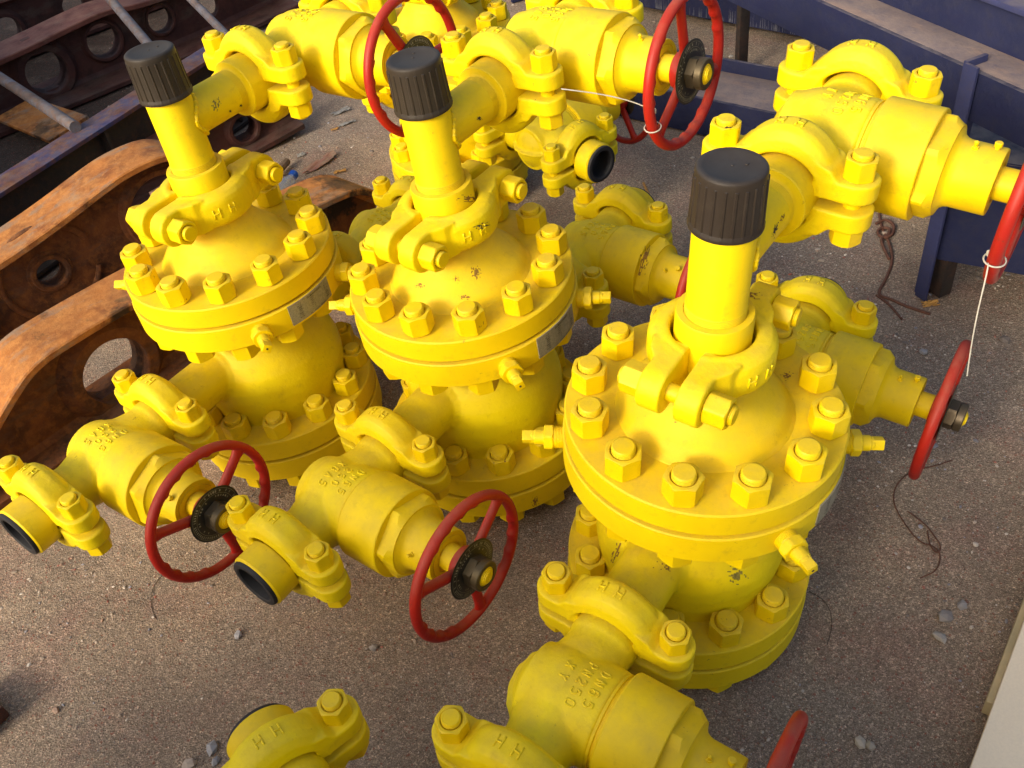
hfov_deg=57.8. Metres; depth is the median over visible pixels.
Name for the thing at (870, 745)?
stone
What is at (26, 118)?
steel plate
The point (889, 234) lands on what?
rusty wire
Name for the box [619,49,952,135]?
channel beam
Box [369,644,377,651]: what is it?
stone
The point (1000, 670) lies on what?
plywood board
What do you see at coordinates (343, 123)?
litter scrap
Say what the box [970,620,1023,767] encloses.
cream panel
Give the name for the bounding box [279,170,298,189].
plastic bottle
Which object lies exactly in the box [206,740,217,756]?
stone
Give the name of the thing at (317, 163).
dry leaf
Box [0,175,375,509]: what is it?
forged link
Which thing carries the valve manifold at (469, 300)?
on the ground
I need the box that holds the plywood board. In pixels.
[981,598,1023,715]
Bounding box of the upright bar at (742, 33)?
[735,5,749,61]
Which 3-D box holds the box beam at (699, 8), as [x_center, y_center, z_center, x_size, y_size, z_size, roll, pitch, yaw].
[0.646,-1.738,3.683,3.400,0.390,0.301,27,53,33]
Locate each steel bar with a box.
[0,72,80,132]
[105,0,151,43]
[187,0,228,34]
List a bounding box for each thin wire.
[893,460,952,578]
[907,511,940,552]
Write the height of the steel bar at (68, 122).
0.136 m
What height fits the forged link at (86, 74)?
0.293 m
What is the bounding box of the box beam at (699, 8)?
[639,0,797,35]
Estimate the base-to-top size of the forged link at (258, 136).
0.182 m
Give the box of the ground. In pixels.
[0,0,1023,767]
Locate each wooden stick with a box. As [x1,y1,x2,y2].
[279,158,289,170]
[642,182,649,193]
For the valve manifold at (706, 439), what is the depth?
1.30 m
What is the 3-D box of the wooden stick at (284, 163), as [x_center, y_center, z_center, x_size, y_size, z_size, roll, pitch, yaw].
[-0.795,-0.721,3.153,0.028,0.028,0.143,6,44,16]
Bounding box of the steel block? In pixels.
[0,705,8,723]
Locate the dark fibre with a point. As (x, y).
(830, 613)
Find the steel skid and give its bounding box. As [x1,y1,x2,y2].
[511,0,1023,300]
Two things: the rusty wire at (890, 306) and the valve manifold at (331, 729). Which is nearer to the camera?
the valve manifold at (331, 729)
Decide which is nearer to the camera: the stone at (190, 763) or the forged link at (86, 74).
the stone at (190, 763)
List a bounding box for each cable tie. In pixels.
[561,88,661,132]
[966,250,1006,375]
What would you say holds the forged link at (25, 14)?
on the ground
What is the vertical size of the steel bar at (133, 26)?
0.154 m
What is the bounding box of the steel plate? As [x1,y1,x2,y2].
[0,101,88,142]
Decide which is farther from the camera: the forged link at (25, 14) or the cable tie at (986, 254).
the forged link at (25, 14)
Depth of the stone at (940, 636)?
1.64 m
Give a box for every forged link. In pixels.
[0,0,162,57]
[0,0,298,137]
[0,139,168,340]
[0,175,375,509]
[131,112,304,206]
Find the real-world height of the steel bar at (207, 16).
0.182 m
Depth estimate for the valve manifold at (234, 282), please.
1.77 m
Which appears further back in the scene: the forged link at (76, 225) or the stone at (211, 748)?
the forged link at (76, 225)
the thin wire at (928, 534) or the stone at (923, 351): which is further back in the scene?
the stone at (923, 351)
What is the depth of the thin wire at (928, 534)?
1.80 m
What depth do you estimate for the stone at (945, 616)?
1.66 m
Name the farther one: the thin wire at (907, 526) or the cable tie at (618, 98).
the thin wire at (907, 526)
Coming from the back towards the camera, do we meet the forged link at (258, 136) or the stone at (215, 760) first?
the forged link at (258, 136)
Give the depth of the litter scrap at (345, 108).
3.48 m
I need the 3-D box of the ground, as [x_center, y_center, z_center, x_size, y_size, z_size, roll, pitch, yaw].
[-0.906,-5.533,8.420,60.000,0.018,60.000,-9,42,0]
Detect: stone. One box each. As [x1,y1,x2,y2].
[181,758,196,767]
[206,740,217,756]
[211,756,219,765]
[234,630,241,638]
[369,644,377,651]
[855,735,865,748]
[865,740,875,751]
[918,349,927,354]
[932,631,946,643]
[938,610,952,622]
[957,599,966,609]
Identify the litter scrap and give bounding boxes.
[331,106,349,115]
[338,119,355,125]
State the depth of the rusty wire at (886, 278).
2.35 m
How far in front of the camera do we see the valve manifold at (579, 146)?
2.51 m
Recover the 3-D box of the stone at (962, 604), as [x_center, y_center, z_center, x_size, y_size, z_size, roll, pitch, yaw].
[0.816,0.401,1.685,0.018,0.014,0.019,-9,42,0]
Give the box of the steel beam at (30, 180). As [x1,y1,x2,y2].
[0,47,248,278]
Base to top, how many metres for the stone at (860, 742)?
0.014 m
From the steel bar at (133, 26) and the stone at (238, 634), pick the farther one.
the steel bar at (133, 26)
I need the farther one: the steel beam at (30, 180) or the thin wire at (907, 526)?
the steel beam at (30, 180)
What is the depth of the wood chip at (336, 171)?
3.14 m
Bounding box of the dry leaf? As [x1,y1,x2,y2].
[299,151,336,173]
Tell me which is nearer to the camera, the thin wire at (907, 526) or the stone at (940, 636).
the stone at (940, 636)
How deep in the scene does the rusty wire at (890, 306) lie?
2.29 m
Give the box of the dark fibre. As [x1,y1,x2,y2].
[809,591,831,643]
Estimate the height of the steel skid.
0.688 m
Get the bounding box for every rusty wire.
[875,218,894,259]
[875,294,902,319]
[878,213,930,314]
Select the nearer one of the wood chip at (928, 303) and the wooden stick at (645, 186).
the wood chip at (928, 303)
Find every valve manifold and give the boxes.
[0,0,456,582]
[221,689,369,767]
[225,0,723,642]
[362,0,647,197]
[432,39,1023,767]
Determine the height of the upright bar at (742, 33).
0.600 m
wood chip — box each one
[333,168,345,173]
[921,299,939,306]
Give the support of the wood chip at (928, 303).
on the ground

